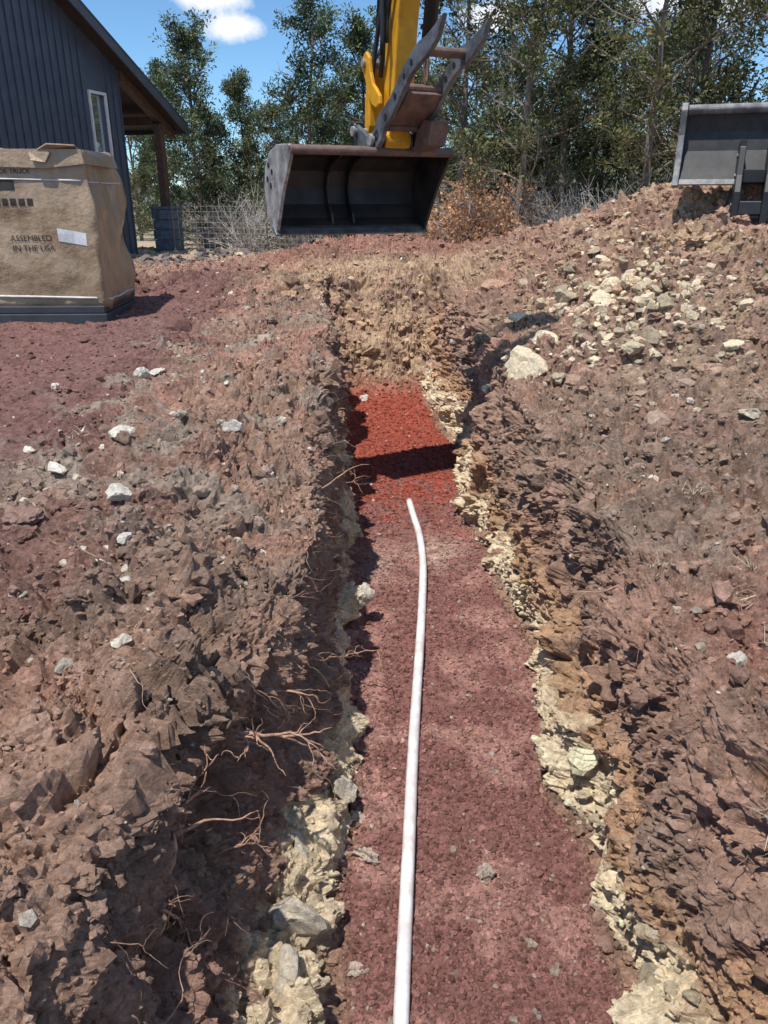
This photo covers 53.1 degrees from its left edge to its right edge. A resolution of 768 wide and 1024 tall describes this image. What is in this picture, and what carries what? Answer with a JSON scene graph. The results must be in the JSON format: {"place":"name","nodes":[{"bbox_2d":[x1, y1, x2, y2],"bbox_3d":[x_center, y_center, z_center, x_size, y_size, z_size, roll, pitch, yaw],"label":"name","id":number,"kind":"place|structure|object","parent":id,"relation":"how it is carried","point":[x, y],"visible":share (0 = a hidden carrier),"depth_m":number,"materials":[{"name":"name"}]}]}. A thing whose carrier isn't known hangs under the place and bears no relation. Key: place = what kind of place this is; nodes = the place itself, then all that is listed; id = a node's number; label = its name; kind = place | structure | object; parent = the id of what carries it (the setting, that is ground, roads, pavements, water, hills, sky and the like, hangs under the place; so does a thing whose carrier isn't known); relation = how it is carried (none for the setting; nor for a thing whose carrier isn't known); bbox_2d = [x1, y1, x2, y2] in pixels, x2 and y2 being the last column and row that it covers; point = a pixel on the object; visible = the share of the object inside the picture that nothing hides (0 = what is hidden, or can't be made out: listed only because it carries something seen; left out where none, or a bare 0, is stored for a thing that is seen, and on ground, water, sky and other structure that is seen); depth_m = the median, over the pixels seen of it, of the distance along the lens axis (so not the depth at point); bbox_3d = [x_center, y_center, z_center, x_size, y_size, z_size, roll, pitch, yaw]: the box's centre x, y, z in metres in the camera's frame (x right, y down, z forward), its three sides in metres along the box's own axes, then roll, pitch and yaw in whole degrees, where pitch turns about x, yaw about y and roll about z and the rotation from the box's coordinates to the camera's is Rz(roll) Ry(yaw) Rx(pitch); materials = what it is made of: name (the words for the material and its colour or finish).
{"place":"outdoors","nodes":[
{"label":"outdoors","id":0,"kind":"place"},
{"bbox_2d":[150,206,184,252],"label":"porch pier","id":1,"kind":"structure","parent":0,"point":[163,231],"depth_m":20.74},
{"bbox_2d":[0,182,767,1023],"bbox_3d":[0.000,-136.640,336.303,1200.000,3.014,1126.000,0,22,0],"label":"ground","id":2,"kind":"structure","parent":0,"point":[738,824],"depth_m":3.64,"materials":[{"name":"soil"}]},
{"bbox_2d":[0,143,136,324],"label":"cardboard crate","id":3,"kind":"object","parent":2,"relation":"on","point":[65,256],"visible":1,"depth_m":8.25,"materials":[{"name":"cardboard"}]},
{"bbox_2d":[0,0,137,253],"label":"walls","id":4,"kind":"structure","parent":2,"relation":"on","point":[55,64],"depth_m":16.07,"materials":[{"name":"blue metal"}]},
{"bbox_2d":[87,89,113,156],"bbox_3d":[-6.551,-8.320,17.982,0.105,2.670,0.680,6,23,14],"label":"window frame","id":5,"kind":"object","parent":4,"relation":"attached to","point":[89,92],"visible":0.41,"depth_m":17.61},
{"bbox_2d":[91,94,107,152],"bbox_3d":[-6.624,-8.328,18.000,0.028,2.550,0.560,6,23,14],"label":"window glass","id":6,"kind":"object","parent":5,"relation":"in","point":[99,122],"visible":0.36,"depth_m":17.81,"materials":[{"name":"clear glass"}]},
{"bbox_2d":[54,0,182,131],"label":"roof deck","id":7,"kind":"structure","parent":4,"relation":"on","point":[130,107],"depth_m":18.53,"materials":[{"name":"brown wood"}]},
{"bbox_2d":[68,0,187,134],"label":"rake board","id":8,"kind":"object","parent":7,"relation":"attached to","point":[98,29],"visible":1,"depth_m":17.75,"materials":[{"name":"black metal"}]},
{"bbox_2d":[79,0,188,125],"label":"roof sheet","id":9,"kind":"object","parent":7,"relation":"on","point":[84,5],"visible":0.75,"depth_m":17.87,"materials":[{"name":"metal"}]},
{"bbox_2d":[124,125,188,134],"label":"eave fascia","id":10,"kind":"structure","parent":7,"relation":"attached to","point":[148,133],"depth_m":20.91,"materials":[{"name":"brown wood"}]},
{"bbox_2d":[117,70,175,205],"bbox_3d":[-10.190,-9.350,21.014,8.900,4.154,2.350,6,23,14],"label":"porch post and beams","id":11,"kind":"object","parent":2,"relation":"on","point":[158,122],"visible":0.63,"depth_m":20.04,"materials":[{"name":"brown wood"}]},
{"bbox_2d":[125,135,191,240],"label":"pine tree","id":12,"kind":"object","parent":2,"relation":"on","point":[136,173],"visible":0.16,"depth_m":28.17,"materials":[{"name":"green plant"}]},
{"bbox_2d":[128,57,196,237],"bbox_3d":[-7.081,-11.254,24.668,2.235,5.878,2.320,-3,22,-7],"label":"pine tree","id":13,"kind":"object","parent":2,"relation":"on","point":[149,139],"visible":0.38,"depth_m":24.41,"materials":[{"name":"green plant"}]},
{"bbox_2d":[137,7,250,248],"bbox_3d":[-5.521,-10.383,21.644,4.083,6.510,3.175,8,24,19],"label":"pine tree","id":14,"kind":"object","parent":2,"relation":"on","point":[190,45],"visible":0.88,"depth_m":21.10,"materials":[{"name":"green plant"}]},
{"bbox_2d":[170,104,258,239],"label":"pine tree","id":15,"kind":"object","parent":2,"relation":"on","point":[203,121],"visible":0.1,"depth_m":26.96,"materials":[{"name":"green plant"}]},
{"bbox_2d":[183,190,251,250],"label":"bare shrub","id":16,"kind":"object","parent":2,"relation":"on","point":[217,232],"visible":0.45,"depth_m":22.37,"materials":[{"name":"grey plant"}]},
{"bbox_2d":[174,181,268,246],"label":"green shrub","id":17,"kind":"object","parent":2,"relation":"on","point":[219,194],"visible":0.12,"depth_m":24.09,"materials":[{"name":"green plant"}]},
{"bbox_2d":[185,65,279,225],"bbox_3d":[-4.138,-10.355,23.036,2.608,5.348,3.354,5,23,12],"label":"pine tree","id":18,"kind":"object","parent":2,"relation":"on","point":[234,84],"visible":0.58,"depth_m":22.38,"materials":[{"name":"green plant"}]},
{"bbox_2d":[195,173,273,246],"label":"green shrub","id":19,"kind":"object","parent":2,"relation":"on","point":[245,192],"visible":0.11,"depth_m":22.96,"materials":[{"name":"green plant"}]},
{"bbox_2d":[185,179,292,251],"bbox_3d":[-3.628,-7.444,20.399,3.505,2.542,3.001,1,22,2],"label":"bare shrub","id":20,"kind":"object","parent":2,"relation":"on","point":[251,243],"visible":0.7,"depth_m":20.11,"materials":[{"name":"grey plant"}]},
{"bbox_2d":[218,96,307,228],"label":"pine tree","id":21,"kind":"object","parent":2,"relation":"on","point":[271,111],"visible":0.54,"depth_m":21.42,"materials":[{"name":"green plant"}]},
{"bbox_2d":[218,181,319,248],"bbox_3d":[-2.796,-8.125,21.543,3.599,2.972,2.755,-10,24,-23],"label":"bare shrub","id":22,"kind":"object","parent":2,"relation":"on","point":[259,202],"visible":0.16,"depth_m":21.25,"materials":[{"name":"brown plant"}]},
{"bbox_2d":[210,174,340,250],"bbox_3d":[-2.513,-7.783,21.125,3.302,2.797,3.856,7,23,16],"label":"bare shrub","id":23,"kind":"object","parent":2,"relation":"on","point":[297,241],"visible":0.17,"depth_m":21.01,"materials":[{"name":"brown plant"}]},
{"bbox_2d":[247,0,352,243],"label":"pine tree","id":24,"kind":"object","parent":2,"relation":"on","point":[319,28],"visible":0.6,"depth_m":19.89,"materials":[{"name":"green plant"}]},
{"bbox_2d":[273,104,336,145],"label":"pine tree","id":25,"kind":"object","parent":2,"relation":"on","point":[298,138],"visible":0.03,"depth_m":24.91,"materials":[{"name":"green plant"}]},
{"bbox_2d":[297,87,362,145],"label":"pine tree","id":26,"kind":"object","parent":2,"relation":"on","point":[354,108],"visible":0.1,"depth_m":23.94,"materials":[{"name":"green plant"}]},
{"bbox_2d":[295,1,379,145],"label":"pine tree","id":27,"kind":"object","parent":2,"relation":"on","point":[360,41],"visible":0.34,"depth_m":21.95,"materials":[{"name":"green plant"}]},
{"bbox_2d":[310,233,389,242],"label":"green shrub","id":28,"kind":"object","parent":2,"relation":"on","point":[341,236],"visible":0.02,"depth_m":21.78,"materials":[{"name":"green plant"}]},
{"bbox_2d":[264,0,492,235],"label":"excavator arm with bucket","id":29,"kind":"object","parent":2,"relation":"on","point":[385,173],"visible":1,"depth_m":6.05,"materials":[{"name":"metal"}]},
{"bbox_2d":[169,198,597,252],"bbox_3d":[3.380,-6.403,18.024,18.002,1.770,0.756,6,23,13],"label":"wire fence","id":30,"kind":"object","parent":2,"relation":"on","point":[213,222],"visible":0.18,"depth_m":19.54,"materials":[{"name":"metal"}]},
{"bbox_2d":[0,183,767,1023],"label":"dirt clods","id":31,"kind":"object","parent":2,"relation":"on","point":[38,733],"visible":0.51,"depth_m":3.54,"materials":[{"name":"soil"}]},
{"bbox_2d":[0,186,767,1023],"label":"caliche rocks","id":32,"kind":"object","parent":2,"relation":"on","point":[290,916],"visible":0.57,"depth_m":5.71,"materials":[{"name":"stone"}]},
{"bbox_2d":[0,321,767,1023],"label":"tree roots","id":33,"kind":"object","parent":2,"relation":"on","point":[244,735],"visible":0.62,"depth_m":2.86,"materials":[{"name":"brown plant"}]},
{"bbox_2d":[129,126,668,231],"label":"distant trees","id":34,"kind":"object","parent":2,"relation":"on","point":[142,200],"visible":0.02,"depth_m":35.06,"materials":[{"name":"green plant"}]},
{"bbox_2d":[338,66,462,235],"bbox_3d":[0.271,-9.423,20.953,3.320,5.162,3.462,-20,30,-40],"label":"pine tree","id":35,"kind":"object","parent":2,"relation":"on","point":[419,82],"visible":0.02,"depth_m":20.40,"materials":[{"name":"green plant"}]},
{"bbox_2d":[63,390,767,847],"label":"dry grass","id":36,"kind":"structure","parent":2,"relation":"on","point":[679,570],"depth_m":3.45,"materials":[{"name":"plant"}]},
{"bbox_2d":[395,180,483,242],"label":"dry leaf shrub","id":37,"kind":"object","parent":2,"relation":"on","point":[441,216],"visible":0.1,"depth_m":19.11,"materials":[{"name":"brown plant"}]},
{"bbox_2d":[410,69,477,208],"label":"pine tree","id":38,"kind":"object","parent":2,"relation":"on","point":[437,83],"visible":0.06,"depth_m":23.50,"materials":[{"name":"green plant"}]},
{"bbox_2d":[428,171,490,236],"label":"shrub","id":39,"kind":"object","parent":2,"relation":"on","point":[452,190],"visible":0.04,"depth_m":22.95,"materials":[{"name":"brown plant"}]},
{"bbox_2d":[393,158,543,243],"bbox_3d":[2.443,-6.643,17.975,2.975,2.980,3.749,-19,29,-39],"label":"dry leaf shrub","id":40,"kind":"object","parent":2,"relation":"on","point":[468,223],"visible":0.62,"depth_m":17.58,"materials":[{"name":"brown plant"}]},
{"bbox_2d":[437,60,517,208],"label":"pine tree","id":41,"kind":"object","parent":2,"relation":"on","point":[453,110],"visible":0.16,"depth_m":23.61,"materials":[{"name":"green plant"}]},
{"bbox_2d":[414,0,542,219],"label":"pine tree","id":42,"kind":"object","parent":2,"relation":"on","point":[464,121],"visible":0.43,"depth_m":18.85,"materials":[{"name":"green plant"}]},
{"bbox_2d":[335,367,629,1023],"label":"red cinder gravel","id":43,"kind":"structure","parent":2,"relation":"on","point":[442,945],"depth_m":3.45,"materials":[{"name":"red gravel"}]},
{"bbox_2d":[393,498,426,1023],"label":"pvc pipe","id":44,"kind":"object","parent":43,"relation":"on","point":[401,1010],"visible":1,"depth_m":3.40,"materials":[{"name":"white plastic"}]},
{"bbox_2d":[430,160,535,242],"bbox_3d":[3.215,-8.715,22.495,3.306,3.567,4.319,18,28,37],"label":"shrub","id":45,"kind":"object","parent":2,"relation":"on","point":[495,189],"visible":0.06,"depth_m":22.02,"materials":[{"name":"brown plant"}]},
{"bbox_2d":[455,169,561,243],"bbox_3d":[3.027,-6.937,18.870,3.437,2.732,2.727,-11,25,-25],"label":"dry leaf shrub","id":46,"kind":"object","parent":2,"relation":"on","point":[523,203],"visible":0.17,"depth_m":18.12,"materials":[{"name":"brown plant"}]},
{"bbox_2d":[450,166,570,234],"bbox_3d":[3.346,-7.148,19.332,3.856,2.797,3.302,-4,23,-9],"label":"bare shrub","id":47,"kind":"object","parent":2,"relation":"on","point":[543,202],"visible":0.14,"depth_m":18.54,"materials":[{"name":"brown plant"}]},
{"bbox_2d":[453,26,569,198],"bbox_3d":[4.402,-12.018,25.019,4.133,7.002,4.833,-20,29,-39],"label":"pine tree","id":48,"kind":"object","parent":2,"relation":"on","point":[509,49],"visible":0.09,"depth_m":24.38,"materials":[{"name":"green plant"}]},
{"bbox_2d":[448,39,582,206],"bbox_3d":[3.573,-10.246,22.134,3.934,5.866,3.773,10,24,23],"label":"pine tree","id":49,"kind":"object","parent":2,"relation":"on","point":[517,70],"visible":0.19,"depth_m":21.43,"materials":[{"name":"green plant"}]},
{"bbox_2d":[430,0,643,229],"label":"pine tree","id":50,"kind":"object","parent":2,"relation":"on","point":[526,137],"visible":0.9,"depth_m":16.72,"materials":[{"name":"green plant"}]},
{"bbox_2d":[512,173,590,224],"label":"green shrub","id":51,"kind":"object","parent":2,"relation":"on","point":[551,198],"visible":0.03,"depth_m":21.13,"materials":[{"name":"green plant"}]},
{"bbox_2d":[503,172,603,229],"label":"bare shrub","id":52,"kind":"object","parent":2,"relation":"on","point":[552,215],"visible":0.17,"depth_m":17.27,"materials":[{"name":"grey plant"}]},
{"bbox_2d":[443,0,693,217],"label":"pine tree","id":53,"kind":"object","parent":2,"relation":"on","point":[584,151],"visible":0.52,"depth_m":19.11,"materials":[{"name":"green plant"}]},
{"bbox_2d":[526,0,650,205],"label":"pine tree","id":54,"kind":"object","parent":2,"relation":"on","point":[630,24],"visible":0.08,"depth_m":22.30,"materials":[{"name":"green plant"}]},
{"bbox_2d":[532,26,671,212],"bbox_3d":[5.790,-9.825,21.003,3.773,5.866,3.934,1,22,2],"label":"pine tree","id":55,"kind":"object","parent":2,"relation":"on","point":[607,174],"visible":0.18,"depth_m":20.22,"materials":[{"name":"green plant"}]},
{"bbox_2d":[569,176,638,211],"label":"green shrub","id":56,"kind":"object","parent":2,"relation":"on","point":[608,195],"visible":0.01,"depth_m":19.02,"materials":[{"name":"green plant"}]},
{"bbox_2d":[551,167,673,219],"bbox_3d":[5.088,-6.139,16.881,3.505,2.542,3.001,-18,29,-38],"label":"bare shrub","id":57,"kind":"object","parent":2,"relation":"on","point":[589,206],"visible":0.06,"depth_m":16.92,"materials":[{"name":"grey plant"}]},
{"bbox_2d":[564,153,672,208],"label":"green shrub","id":58,"kind":"object","parent":2,"relation":"on","point":[618,184],"visible":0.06,"depth_m":19.82,"materials":[{"name":"green plant"}]},
{"bbox_2d":[599,135,675,204],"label":"green shrub","id":59,"kind":"object","parent":2,"relation":"on","point":[667,168],"visible":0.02,"depth_m":20.03,"materials":[{"name":"green plant"}]},
{"bbox_2d":[529,0,767,187],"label":"pine tree","id":60,"kind":"object","parent":2,"relation":"on","point":[662,69],"visible":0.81,"depth_m":15.73,"materials":[{"name":"green plant"}]},
{"bbox_2d":[626,168,670,192],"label":"bare shrub","id":61,"kind":"object","parent":2,"relation":"on","point":[649,181],"visible":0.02,"depth_m":15.57,"materials":[{"name":"grey plant"}]},
{"bbox_2d":[613,0,744,190],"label":"pine tree","id":62,"kind":"object","parent":2,"relation":"on","point":[714,54],"visible":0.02,"depth_m":21.47,"materials":[{"name":"green plant"}]},
{"bbox_2d":[591,0,767,184],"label":"pine tree","id":63,"kind":"object","parent":2,"relation":"on","point":[734,68],"visible":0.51,"depth_m":16.94,"materials":[{"name":"green plant"}]},
{"bbox_2d":[605,7,762,194],"bbox_3d":[8.075,-9.867,20.569,4.075,6.335,4.248,7,23,16],"label":"pine tree","id":64,"kind":"object","parent":2,"relation":"on","point":[681,19],"visible":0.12,"depth_m":19.92,"materials":[{"name":"green plant"}]},
{"bbox_2d":[652,0,767,145],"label":"pine tree","id":65,"kind":"object","parent":2,"relation":"on","point":[729,2],"visible":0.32,"depth_m":14.44,"materials":[{"name":"green plant"}]},
{"bbox_2d":[671,102,767,224],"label":"dozer blade","id":66,"kind":"object","parent":2,"relation":"on","point":[723,144],"visible":0.81,"depth_m":7.52,"materials":[{"name":"metal"}]},
{"bbox_2d":[719,35,767,102],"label":"pine tree","id":67,"kind":"object","parent":2,"relation":"on","point":[733,57],"visible":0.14,"depth_m":16.64,"materials":[{"name":"green plant"}]},
{"bbox_2d":[133,131,671,203],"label":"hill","id":68,"kind":"structure","parent":0,"point":[448,177],"depth_m":179.60,"materials":[{"name":"green plant"}]},
{"bbox_2d":[81,0,767,187],"label":"sky","id":69,"kind":"structure","parent":0,"point":[244,33],"materials":[{"name":"blue"}]}
]}

